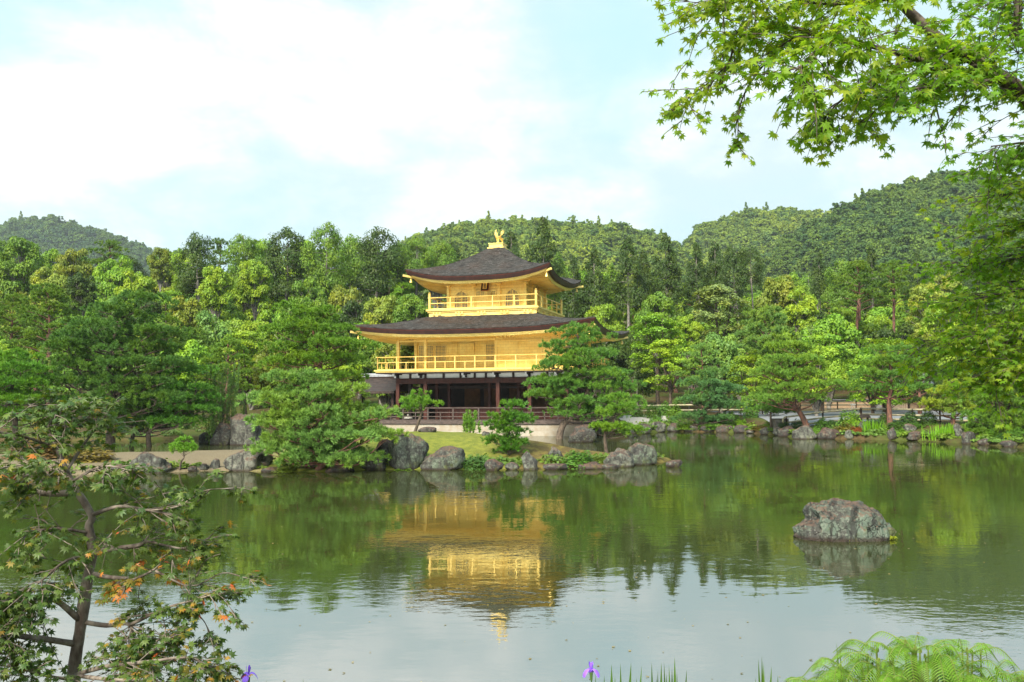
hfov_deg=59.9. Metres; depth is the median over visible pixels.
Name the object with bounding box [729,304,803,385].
broadleaf tree
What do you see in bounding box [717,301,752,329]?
broadleaf tree
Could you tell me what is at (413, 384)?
broadleaf tree
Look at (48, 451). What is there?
shrub
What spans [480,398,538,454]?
pine tree
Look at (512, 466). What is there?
rock
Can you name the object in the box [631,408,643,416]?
shrub
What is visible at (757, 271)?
cypress tree
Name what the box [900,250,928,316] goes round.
cedar tree
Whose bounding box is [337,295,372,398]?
broadleaf tree
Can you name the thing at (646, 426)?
rock
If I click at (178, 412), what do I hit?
pine tree
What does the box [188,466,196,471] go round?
rock
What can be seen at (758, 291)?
broadleaf tree
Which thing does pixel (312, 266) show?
cypress tree
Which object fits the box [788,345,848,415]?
broadleaf tree
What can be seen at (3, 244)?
red pine tree
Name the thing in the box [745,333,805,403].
red pine tree
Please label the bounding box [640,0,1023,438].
maple tree
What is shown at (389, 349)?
broadleaf tree
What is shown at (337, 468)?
rock
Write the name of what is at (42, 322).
cypress tree
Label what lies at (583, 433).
rock
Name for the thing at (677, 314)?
cypress tree
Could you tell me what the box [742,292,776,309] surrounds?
broadleaf tree
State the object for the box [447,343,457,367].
door panel
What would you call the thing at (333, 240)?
broadleaf tree
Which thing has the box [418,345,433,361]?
lattice window
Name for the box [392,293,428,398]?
broadleaf tree
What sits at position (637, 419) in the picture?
sand path
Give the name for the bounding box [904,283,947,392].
broadleaf tree
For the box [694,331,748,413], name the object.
broadleaf tree
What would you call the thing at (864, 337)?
broadleaf tree
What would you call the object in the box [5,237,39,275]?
cypress tree
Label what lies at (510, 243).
cedar tree
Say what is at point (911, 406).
ticket hut
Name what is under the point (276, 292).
broadleaf tree
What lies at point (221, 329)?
broadleaf tree
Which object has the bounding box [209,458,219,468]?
rock
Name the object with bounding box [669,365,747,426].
pine tree
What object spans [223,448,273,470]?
rock
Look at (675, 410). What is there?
shrub
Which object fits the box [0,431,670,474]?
island
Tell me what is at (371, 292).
maple tree
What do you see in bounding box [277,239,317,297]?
broadleaf tree
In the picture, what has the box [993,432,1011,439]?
shrub
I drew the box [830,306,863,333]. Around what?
broadleaf tree
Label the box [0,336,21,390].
broadleaf tree
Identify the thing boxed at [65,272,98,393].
broadleaf tree
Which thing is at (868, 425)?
iris clump
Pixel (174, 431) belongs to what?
ground cover
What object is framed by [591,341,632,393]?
broadleaf tree
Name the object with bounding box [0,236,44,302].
broadleaf tree
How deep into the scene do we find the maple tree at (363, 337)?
90.43 m
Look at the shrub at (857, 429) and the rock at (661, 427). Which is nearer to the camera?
the shrub at (857, 429)
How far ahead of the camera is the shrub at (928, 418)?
50.09 m
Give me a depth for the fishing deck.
63.99 m
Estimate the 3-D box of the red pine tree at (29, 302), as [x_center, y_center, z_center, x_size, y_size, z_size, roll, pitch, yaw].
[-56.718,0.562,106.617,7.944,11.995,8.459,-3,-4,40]
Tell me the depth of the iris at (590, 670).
4.50 m
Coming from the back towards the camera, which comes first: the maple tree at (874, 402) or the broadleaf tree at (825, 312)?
the broadleaf tree at (825, 312)
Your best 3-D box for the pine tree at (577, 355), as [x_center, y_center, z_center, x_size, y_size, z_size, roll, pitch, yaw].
[4.200,2.848,51.820,7.403,8.307,5.414,0,-3,0]
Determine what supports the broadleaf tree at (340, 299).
on the ground at (664, 396)
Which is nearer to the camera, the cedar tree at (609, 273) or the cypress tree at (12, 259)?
the cedar tree at (609, 273)
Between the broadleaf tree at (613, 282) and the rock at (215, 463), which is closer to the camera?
the rock at (215, 463)
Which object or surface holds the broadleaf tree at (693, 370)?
on the ground at (664, 396)
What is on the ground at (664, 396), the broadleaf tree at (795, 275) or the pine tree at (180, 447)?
the broadleaf tree at (795, 275)
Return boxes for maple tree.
[0,384,270,681]
[17,326,68,375]
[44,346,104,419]
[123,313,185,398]
[156,289,186,322]
[213,330,273,413]
[354,320,378,403]
[355,260,394,299]
[378,282,414,314]
[546,291,585,317]
[627,312,689,406]
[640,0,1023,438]
[641,338,701,406]
[691,283,756,345]
[721,354,781,415]
[770,276,806,300]
[798,332,860,410]
[838,347,908,413]
[845,336,915,411]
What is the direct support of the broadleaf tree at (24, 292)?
on the ground at (664, 396)
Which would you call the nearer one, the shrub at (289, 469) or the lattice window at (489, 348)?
the shrub at (289, 469)
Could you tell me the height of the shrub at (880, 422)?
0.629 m
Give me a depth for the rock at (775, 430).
53.88 m
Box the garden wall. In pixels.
[796,399,869,409]
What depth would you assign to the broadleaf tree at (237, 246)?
124.80 m
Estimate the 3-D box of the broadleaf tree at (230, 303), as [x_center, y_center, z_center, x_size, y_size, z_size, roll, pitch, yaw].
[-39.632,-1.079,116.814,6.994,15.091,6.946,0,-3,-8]
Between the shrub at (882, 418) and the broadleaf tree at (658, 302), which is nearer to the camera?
the shrub at (882, 418)
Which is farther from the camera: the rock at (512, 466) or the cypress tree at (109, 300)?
the cypress tree at (109, 300)
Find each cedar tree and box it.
[504,230,521,257]
[524,216,565,293]
[547,251,569,310]
[553,256,591,317]
[573,248,612,314]
[600,263,626,315]
[606,237,646,380]
[630,249,659,308]
[648,232,691,376]
[680,243,714,336]
[699,242,731,311]
[807,252,829,314]
[853,244,890,310]
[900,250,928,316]
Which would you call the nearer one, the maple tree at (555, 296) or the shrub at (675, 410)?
the shrub at (675, 410)
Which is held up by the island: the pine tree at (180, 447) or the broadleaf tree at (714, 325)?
the pine tree at (180, 447)
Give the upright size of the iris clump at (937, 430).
0.976 m
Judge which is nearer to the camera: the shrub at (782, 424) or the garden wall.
the shrub at (782, 424)
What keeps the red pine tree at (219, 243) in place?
on the ground at (664, 396)
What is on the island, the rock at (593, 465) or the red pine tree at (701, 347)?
the rock at (593, 465)
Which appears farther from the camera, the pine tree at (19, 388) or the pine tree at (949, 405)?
the pine tree at (949, 405)
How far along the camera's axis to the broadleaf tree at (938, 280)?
158.69 m
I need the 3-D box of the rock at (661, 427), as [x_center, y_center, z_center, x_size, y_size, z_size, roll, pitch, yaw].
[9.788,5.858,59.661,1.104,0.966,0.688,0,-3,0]
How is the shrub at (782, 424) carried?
on the ground at (664, 396)
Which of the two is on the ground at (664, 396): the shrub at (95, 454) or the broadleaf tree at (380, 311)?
the broadleaf tree at (380, 311)
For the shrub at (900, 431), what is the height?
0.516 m
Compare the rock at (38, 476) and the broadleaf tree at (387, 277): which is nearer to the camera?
the rock at (38, 476)
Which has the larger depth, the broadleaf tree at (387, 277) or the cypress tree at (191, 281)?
the broadleaf tree at (387, 277)
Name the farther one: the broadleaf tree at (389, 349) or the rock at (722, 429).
the broadleaf tree at (389, 349)
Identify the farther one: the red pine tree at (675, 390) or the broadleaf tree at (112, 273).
the broadleaf tree at (112, 273)
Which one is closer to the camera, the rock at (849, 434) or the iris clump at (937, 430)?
the iris clump at (937, 430)
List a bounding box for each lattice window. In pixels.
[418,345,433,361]
[435,345,446,360]
[485,343,494,360]
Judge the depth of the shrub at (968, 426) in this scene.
46.01 m
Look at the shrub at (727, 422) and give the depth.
59.45 m
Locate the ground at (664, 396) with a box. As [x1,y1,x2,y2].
[0,300,1023,447]
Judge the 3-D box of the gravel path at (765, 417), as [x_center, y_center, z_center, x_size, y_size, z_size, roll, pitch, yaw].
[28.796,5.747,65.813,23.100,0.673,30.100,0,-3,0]
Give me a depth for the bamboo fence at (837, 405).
78.70 m
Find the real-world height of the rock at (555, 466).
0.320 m
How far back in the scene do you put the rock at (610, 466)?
31.37 m
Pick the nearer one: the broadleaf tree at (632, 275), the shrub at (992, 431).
the shrub at (992, 431)
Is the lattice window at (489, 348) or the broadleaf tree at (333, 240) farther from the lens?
the broadleaf tree at (333, 240)
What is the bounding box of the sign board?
[855,414,870,420]
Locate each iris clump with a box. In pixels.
[854,419,890,432]
[921,423,969,440]
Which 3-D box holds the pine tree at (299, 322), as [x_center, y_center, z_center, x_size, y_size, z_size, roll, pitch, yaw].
[-10.211,1.686,45.998,5.991,7.981,5.593,-3,-5,42]
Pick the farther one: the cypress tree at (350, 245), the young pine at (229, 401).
the cypress tree at (350, 245)
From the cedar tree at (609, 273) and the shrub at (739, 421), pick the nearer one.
the shrub at (739, 421)
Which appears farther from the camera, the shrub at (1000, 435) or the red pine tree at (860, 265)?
the red pine tree at (860, 265)
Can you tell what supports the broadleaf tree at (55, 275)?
on the ground at (664, 396)
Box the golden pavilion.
[350,230,628,435]
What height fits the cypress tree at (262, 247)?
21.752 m
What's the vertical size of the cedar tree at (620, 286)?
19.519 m
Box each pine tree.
[0,239,13,256]
[0,291,38,406]
[0,347,72,450]
[1,282,94,416]
[13,301,55,390]
[35,288,204,444]
[81,324,114,417]
[84,239,135,265]
[116,407,190,445]
[131,362,228,446]
[153,327,224,413]
[167,434,199,469]
[187,335,260,419]
[207,237,236,273]
[233,239,263,262]
[234,364,410,470]
[253,298,380,423]
[256,331,312,404]
[399,387,443,430]
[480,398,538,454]
[521,319,646,438]
[588,390,649,452]
[614,308,640,381]
[621,294,640,329]
[646,320,700,392]
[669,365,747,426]
[671,341,725,406]
[677,286,714,323]
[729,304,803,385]
[740,338,850,425]
[743,398,795,427]
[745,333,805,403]
[819,289,850,320]
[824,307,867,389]
[831,260,890,328]
[844,340,936,424]
[872,259,914,330]
[881,266,908,299]
[887,347,945,413]
[890,316,920,337]
[891,301,919,321]
[917,378,988,424]
[920,344,955,397]
[950,382,1023,434]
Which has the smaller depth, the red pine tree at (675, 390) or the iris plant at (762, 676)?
the iris plant at (762, 676)
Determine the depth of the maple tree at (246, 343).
72.98 m
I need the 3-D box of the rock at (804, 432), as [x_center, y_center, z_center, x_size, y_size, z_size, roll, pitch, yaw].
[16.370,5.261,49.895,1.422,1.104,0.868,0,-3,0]
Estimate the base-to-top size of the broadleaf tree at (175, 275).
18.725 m
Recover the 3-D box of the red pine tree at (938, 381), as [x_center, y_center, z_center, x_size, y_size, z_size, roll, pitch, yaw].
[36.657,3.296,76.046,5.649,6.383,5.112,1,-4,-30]
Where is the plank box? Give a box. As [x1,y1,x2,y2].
[772,418,788,427]
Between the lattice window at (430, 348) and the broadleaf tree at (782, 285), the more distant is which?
the broadleaf tree at (782, 285)
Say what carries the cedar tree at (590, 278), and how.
on the ground at (664, 396)
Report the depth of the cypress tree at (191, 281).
104.88 m
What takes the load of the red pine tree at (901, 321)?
on the ground at (664, 396)
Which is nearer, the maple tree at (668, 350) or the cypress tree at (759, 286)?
the maple tree at (668, 350)
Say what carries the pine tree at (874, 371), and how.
on the ground at (664, 396)
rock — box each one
[21,467,54,476]
[129,451,171,473]
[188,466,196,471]
[199,432,210,443]
[200,463,208,469]
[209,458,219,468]
[210,422,230,444]
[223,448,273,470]
[229,413,261,444]
[261,467,284,472]
[325,465,354,471]
[362,452,387,469]
[376,439,390,458]
[388,433,428,469]
[418,427,436,431]
[420,446,465,469]
[482,431,489,435]
[484,458,503,470]
[505,462,518,469]
[521,451,537,469]
[543,463,568,469]
[548,447,562,460]
[568,424,596,442]
[578,461,603,469]
[601,463,618,468]
[603,447,633,466]
[626,443,657,464]
[639,423,651,433]
[651,421,665,431]
[666,423,681,431]
[666,460,682,466]
[684,425,697,431]
[700,426,713,431]
[716,425,732,432]
[733,425,747,432]
[746,429,754,433]
[759,427,769,434]
[773,426,779,435]
[777,426,793,436]
[792,425,816,438]
[792,497,896,541]
[817,427,840,438]
[844,430,853,438]
[887,427,896,439]
[902,423,916,431]
[906,431,920,440]
[953,423,964,436]
[961,431,975,443]
[977,438,990,444]
[999,440,1018,446]
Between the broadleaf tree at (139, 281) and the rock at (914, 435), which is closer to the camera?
the rock at (914, 435)
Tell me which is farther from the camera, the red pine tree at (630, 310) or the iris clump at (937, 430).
the red pine tree at (630, 310)
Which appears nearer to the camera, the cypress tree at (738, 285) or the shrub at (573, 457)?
the shrub at (573, 457)
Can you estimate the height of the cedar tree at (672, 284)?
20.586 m
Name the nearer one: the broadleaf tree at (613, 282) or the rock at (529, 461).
the rock at (529, 461)
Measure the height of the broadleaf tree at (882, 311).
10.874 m
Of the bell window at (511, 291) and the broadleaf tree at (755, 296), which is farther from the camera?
the broadleaf tree at (755, 296)
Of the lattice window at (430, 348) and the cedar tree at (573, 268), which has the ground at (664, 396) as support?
the cedar tree at (573, 268)
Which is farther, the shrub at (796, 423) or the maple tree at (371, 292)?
the maple tree at (371, 292)
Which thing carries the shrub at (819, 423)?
on the ground at (664, 396)
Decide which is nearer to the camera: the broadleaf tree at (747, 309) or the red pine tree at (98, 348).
the red pine tree at (98, 348)
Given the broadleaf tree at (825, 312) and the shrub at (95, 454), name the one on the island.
the shrub at (95, 454)
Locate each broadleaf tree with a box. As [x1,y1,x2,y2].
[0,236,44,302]
[0,289,29,341]
[0,324,23,348]
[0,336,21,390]
[29,263,69,318]
[34,248,59,273]
[51,312,88,361]
[52,256,92,267]
[54,248,93,294]
[61,297,100,390]
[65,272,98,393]
[92,254,133,303]
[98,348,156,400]
[113,267,158,319]
[126,300,164,344]
[146,247,172,291]
[146,248,182,276]
[152,270,176,314]
[158,339,213,402]
[163,295,209,349]
[168,253,201,297]
[183,310,234,390]
[185,279,238,316]
[195,265,234,332]
[196,309,247,390]
[220,319,275,409]
[231,287,274,323]
[235,259,273,320]
[249,313,292,371]
[250,276,286,321]
[252,339,295,408]
[253,308,285,341]
[273,286,296,315]
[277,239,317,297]
[280,276,327,349]
[296,319,358,402]
[304,330,353,366]
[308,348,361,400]
[314,248,339,293]
[321,284,361,320]
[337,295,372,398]
[355,340,411,406]
[363,251,396,297]
[363,294,398,405]
[370,343,418,404]
[390,272,427,304]
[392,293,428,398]
[401,352,419,403]
[417,245,446,308]
[571,269,599,300]
[577,289,622,324]
[584,303,624,346]
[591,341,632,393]
[595,272,625,316]
[626,272,652,311]
[634,291,678,402]
[667,324,712,402]
[673,314,703,408]
[676,283,709,315]
[683,305,719,338]
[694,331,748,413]
[702,317,737,342]
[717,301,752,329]
[722,326,760,400]
[736,283,763,309]
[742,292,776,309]
[752,274,809,387]
[756,326,792,383]
[780,285,819,338]
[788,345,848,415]
[789,272,806,291]
[795,313,862,407]
[812,310,825,319]
[818,272,857,314]
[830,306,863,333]
[838,329,880,392]
[845,302,871,320]
[852,315,891,363]
[858,275,887,318]
[863,288,904,317]
[868,305,910,335]
[870,323,924,368]
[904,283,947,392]
[919,301,985,380]
[927,272,961,301]
[946,286,971,313]
[951,343,1004,401]
[974,288,1001,312]
[983,302,1022,317]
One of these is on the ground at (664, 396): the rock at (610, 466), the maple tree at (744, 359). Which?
the maple tree at (744, 359)
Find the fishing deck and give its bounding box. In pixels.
[341,373,418,418]
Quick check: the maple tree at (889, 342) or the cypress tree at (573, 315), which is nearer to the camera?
the maple tree at (889, 342)
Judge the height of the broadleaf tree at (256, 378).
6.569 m
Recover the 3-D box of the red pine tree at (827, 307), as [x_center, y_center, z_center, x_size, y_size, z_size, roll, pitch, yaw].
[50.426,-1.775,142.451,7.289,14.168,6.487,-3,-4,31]
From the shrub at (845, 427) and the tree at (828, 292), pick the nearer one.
the shrub at (845, 427)
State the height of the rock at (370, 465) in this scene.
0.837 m
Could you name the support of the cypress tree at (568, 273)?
on the ground at (664, 396)
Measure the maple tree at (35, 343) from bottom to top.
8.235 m
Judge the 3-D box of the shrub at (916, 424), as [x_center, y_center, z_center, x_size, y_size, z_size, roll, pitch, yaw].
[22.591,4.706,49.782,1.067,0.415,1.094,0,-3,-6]
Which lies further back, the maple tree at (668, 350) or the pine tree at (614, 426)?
the maple tree at (668, 350)
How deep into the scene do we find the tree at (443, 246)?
132.10 m
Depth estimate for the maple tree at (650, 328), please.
79.78 m
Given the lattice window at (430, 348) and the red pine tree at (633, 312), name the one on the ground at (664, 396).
the red pine tree at (633, 312)
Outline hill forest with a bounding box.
[0,168,1023,312]
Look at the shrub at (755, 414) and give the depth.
62.52 m
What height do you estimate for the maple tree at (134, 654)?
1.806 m
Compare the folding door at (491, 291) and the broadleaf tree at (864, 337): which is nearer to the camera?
the folding door at (491, 291)
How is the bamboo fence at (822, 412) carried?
on the ground at (664, 396)
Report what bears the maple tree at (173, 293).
on the ground at (664, 396)
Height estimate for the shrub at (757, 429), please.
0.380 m
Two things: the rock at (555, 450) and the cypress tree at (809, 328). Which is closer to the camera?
the rock at (555, 450)
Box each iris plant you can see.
[595,660,686,681]
[755,661,777,681]
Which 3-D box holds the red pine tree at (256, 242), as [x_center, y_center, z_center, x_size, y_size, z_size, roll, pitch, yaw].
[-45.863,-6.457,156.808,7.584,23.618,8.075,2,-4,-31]
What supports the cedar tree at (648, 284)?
on the ground at (664, 396)
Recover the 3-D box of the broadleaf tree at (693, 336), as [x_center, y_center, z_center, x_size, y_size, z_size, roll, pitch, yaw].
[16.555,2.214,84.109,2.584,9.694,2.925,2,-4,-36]
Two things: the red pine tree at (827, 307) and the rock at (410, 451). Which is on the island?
the rock at (410, 451)
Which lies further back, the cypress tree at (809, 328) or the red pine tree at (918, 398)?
the cypress tree at (809, 328)
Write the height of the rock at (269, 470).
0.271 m
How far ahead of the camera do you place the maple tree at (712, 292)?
89.34 m
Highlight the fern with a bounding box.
[785,631,1023,681]
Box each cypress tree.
[0,306,52,405]
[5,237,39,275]
[87,281,108,316]
[93,296,123,327]
[122,255,148,276]
[165,231,223,326]
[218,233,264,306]
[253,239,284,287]
[261,226,319,302]
[293,258,334,292]
[296,279,333,307]
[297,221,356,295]
[327,233,370,292]
[341,226,406,301]
[378,241,418,298]
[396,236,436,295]
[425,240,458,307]
[438,241,465,262]
[548,266,585,317]
[565,310,577,317]
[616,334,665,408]
[620,323,667,392]
[651,306,687,384]
[710,244,753,326]
[734,247,766,381]
[748,279,765,294]
[785,321,815,378]
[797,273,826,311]
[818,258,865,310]
[962,273,1002,304]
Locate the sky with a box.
[0,0,1023,275]
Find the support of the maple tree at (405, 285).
on the ground at (664, 396)
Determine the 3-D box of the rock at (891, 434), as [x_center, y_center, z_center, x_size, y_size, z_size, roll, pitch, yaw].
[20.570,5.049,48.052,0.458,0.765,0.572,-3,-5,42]
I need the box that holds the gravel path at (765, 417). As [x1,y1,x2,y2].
[712,410,973,425]
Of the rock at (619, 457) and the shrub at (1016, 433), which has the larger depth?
the shrub at (1016, 433)
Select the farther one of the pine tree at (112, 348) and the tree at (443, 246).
the tree at (443, 246)
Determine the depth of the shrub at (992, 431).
44.56 m
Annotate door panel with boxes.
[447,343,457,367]
[458,343,474,367]
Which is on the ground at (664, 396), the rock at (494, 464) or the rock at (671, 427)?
the rock at (671, 427)
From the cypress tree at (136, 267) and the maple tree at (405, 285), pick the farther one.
the cypress tree at (136, 267)
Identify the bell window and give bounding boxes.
[454,290,468,307]
[505,288,519,305]
[527,289,530,304]
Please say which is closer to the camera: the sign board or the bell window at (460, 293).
the sign board
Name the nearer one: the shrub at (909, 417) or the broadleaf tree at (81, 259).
the shrub at (909, 417)
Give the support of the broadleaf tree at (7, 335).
on the ground at (664, 396)
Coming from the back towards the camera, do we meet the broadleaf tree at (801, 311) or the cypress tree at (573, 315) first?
the cypress tree at (573, 315)
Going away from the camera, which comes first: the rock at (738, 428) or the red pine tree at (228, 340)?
the rock at (738, 428)
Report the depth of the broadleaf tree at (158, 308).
102.91 m
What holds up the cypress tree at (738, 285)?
on the ground at (664, 396)
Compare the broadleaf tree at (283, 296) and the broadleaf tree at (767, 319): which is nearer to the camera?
the broadleaf tree at (767, 319)
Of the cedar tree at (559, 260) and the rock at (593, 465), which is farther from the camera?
the cedar tree at (559, 260)
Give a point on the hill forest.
(886, 218)
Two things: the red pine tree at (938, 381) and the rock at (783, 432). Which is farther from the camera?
the red pine tree at (938, 381)
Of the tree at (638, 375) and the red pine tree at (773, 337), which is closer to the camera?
the red pine tree at (773, 337)
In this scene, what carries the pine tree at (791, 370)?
on the ground at (664, 396)
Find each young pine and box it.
[201,355,245,443]
[462,409,481,432]
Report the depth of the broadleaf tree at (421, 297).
133.19 m
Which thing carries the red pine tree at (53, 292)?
on the ground at (664, 396)
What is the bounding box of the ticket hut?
[850,374,933,408]
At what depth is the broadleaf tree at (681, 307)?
161.10 m
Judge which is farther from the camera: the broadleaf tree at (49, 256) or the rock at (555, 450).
the broadleaf tree at (49, 256)
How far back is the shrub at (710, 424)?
59.23 m
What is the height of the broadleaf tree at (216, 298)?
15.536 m
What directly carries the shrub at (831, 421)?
on the ground at (664, 396)
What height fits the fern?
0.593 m
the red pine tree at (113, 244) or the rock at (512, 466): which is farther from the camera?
the red pine tree at (113, 244)
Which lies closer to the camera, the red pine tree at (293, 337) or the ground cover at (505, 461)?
the ground cover at (505, 461)
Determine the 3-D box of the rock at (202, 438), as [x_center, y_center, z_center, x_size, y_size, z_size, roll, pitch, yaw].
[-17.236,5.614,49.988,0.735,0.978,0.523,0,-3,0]
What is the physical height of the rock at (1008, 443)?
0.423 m
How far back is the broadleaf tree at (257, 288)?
111.82 m
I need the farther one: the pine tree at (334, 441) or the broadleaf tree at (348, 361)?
the broadleaf tree at (348, 361)
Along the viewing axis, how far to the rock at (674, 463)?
31.83 m
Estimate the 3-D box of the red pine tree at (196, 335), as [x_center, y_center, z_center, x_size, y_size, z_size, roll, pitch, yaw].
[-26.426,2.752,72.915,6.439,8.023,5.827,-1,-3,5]
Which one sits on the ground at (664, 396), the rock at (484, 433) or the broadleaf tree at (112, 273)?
the broadleaf tree at (112, 273)
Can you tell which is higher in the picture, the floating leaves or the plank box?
the plank box
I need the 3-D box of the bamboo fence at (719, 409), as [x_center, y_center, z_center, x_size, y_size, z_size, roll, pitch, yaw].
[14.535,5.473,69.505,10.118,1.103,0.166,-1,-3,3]
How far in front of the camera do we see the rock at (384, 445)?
32.93 m
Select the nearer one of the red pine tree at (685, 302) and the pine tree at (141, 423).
the pine tree at (141, 423)
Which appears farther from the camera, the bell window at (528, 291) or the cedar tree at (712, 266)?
the cedar tree at (712, 266)
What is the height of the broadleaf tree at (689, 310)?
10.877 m
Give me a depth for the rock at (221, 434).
48.30 m
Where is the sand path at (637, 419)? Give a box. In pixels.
[619,415,668,424]
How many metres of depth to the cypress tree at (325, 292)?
118.77 m
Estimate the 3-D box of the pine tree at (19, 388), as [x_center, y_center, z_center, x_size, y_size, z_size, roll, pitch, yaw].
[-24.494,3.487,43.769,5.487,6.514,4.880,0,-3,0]
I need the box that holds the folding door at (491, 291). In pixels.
[475,287,497,306]
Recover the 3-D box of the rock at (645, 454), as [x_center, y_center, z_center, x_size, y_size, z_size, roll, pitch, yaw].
[4.816,4.359,33.261,1.182,1.114,0.869,1,-4,-23]
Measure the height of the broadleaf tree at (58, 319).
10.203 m
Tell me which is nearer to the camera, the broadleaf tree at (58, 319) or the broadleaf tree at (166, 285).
the broadleaf tree at (58, 319)
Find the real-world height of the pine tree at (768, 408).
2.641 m
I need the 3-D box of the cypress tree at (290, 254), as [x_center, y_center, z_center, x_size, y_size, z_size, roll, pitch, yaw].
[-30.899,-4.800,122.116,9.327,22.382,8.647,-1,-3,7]
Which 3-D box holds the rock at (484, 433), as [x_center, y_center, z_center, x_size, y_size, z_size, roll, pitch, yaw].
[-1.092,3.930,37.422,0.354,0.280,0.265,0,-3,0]
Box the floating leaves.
[61,472,1018,681]
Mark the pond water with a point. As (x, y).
(732, 578)
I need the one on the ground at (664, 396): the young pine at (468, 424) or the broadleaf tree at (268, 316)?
the broadleaf tree at (268, 316)
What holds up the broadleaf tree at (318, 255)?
on the ground at (664, 396)
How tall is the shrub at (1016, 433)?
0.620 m
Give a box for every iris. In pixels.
[241,665,257,681]
[583,661,599,681]
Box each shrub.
[0,443,81,459]
[64,445,115,462]
[270,466,297,472]
[461,454,486,469]
[559,450,592,468]
[588,454,607,462]
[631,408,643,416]
[643,404,662,418]
[649,415,665,421]
[658,400,673,415]
[665,403,683,418]
[673,423,694,429]
[698,423,720,429]
[721,420,736,425]
[735,419,746,424]
[742,403,759,417]
[750,424,769,430]
[778,422,790,427]
[789,418,801,428]
[813,426,820,432]
[814,416,830,427]
[824,419,838,427]
[833,421,861,431]
[835,410,861,426]
[851,426,861,434]
[865,419,883,428]
[878,411,886,422]
[887,420,906,430]
[896,428,905,436]
[899,410,920,423]
[910,421,925,428]
[919,411,938,425]
[964,415,984,433]
[976,429,999,436]
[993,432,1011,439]
[1006,426,1023,438]
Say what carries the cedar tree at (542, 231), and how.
on the ground at (664, 396)
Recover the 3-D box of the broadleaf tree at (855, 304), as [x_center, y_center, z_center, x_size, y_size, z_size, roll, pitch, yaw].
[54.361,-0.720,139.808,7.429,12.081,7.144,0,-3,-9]
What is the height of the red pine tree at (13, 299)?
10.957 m
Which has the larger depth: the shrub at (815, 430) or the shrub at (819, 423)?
the shrub at (819, 423)
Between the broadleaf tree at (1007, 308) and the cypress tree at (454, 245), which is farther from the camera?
the cypress tree at (454, 245)
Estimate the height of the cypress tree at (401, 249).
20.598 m
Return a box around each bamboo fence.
[637,404,762,413]
[782,408,861,426]
[799,401,875,410]
[861,408,967,423]
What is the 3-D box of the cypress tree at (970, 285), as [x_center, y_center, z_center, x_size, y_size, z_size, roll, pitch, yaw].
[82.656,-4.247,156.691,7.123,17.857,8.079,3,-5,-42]
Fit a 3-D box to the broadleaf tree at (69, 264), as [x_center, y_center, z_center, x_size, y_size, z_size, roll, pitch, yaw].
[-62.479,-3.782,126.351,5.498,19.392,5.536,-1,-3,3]
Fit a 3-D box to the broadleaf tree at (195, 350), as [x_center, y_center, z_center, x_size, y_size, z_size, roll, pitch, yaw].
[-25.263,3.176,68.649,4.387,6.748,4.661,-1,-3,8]
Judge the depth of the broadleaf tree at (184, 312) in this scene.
103.25 m
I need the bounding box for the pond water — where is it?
[0,432,1023,681]
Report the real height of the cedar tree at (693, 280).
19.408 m
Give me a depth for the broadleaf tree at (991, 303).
141.91 m
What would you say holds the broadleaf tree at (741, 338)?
on the ground at (664, 396)
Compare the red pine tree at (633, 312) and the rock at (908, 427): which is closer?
the rock at (908, 427)
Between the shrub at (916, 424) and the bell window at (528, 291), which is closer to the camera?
the shrub at (916, 424)
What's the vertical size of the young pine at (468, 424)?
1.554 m
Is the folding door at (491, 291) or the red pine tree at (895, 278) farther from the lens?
the red pine tree at (895, 278)
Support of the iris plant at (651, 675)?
on the ground at (664, 396)
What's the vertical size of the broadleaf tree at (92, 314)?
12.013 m
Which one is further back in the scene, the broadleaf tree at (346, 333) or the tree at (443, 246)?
the tree at (443, 246)
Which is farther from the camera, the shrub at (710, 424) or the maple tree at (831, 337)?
the maple tree at (831, 337)
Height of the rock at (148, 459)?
1.015 m
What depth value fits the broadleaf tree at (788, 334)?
89.43 m
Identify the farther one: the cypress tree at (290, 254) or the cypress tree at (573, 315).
the cypress tree at (290, 254)
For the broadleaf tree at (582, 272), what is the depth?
161.59 m
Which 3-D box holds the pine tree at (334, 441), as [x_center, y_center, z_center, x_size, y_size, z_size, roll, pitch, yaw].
[-6.736,2.834,31.685,6.425,4.082,4.642,0,-3,0]
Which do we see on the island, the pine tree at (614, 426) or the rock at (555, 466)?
the pine tree at (614, 426)
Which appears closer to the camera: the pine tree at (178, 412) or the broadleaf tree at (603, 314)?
the pine tree at (178, 412)
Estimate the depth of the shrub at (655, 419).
62.57 m
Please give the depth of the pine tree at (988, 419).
44.89 m
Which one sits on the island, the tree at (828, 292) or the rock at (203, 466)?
the rock at (203, 466)
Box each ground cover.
[0,418,382,437]
[59,452,664,472]
[629,419,1023,442]
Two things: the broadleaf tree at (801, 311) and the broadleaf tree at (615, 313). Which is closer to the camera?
the broadleaf tree at (801, 311)
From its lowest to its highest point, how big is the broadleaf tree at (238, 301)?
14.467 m
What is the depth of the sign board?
52.40 m
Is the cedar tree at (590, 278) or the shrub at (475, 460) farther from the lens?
the cedar tree at (590, 278)
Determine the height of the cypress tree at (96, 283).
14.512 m
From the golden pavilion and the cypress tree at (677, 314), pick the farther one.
the cypress tree at (677, 314)
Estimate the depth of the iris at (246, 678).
4.31 m

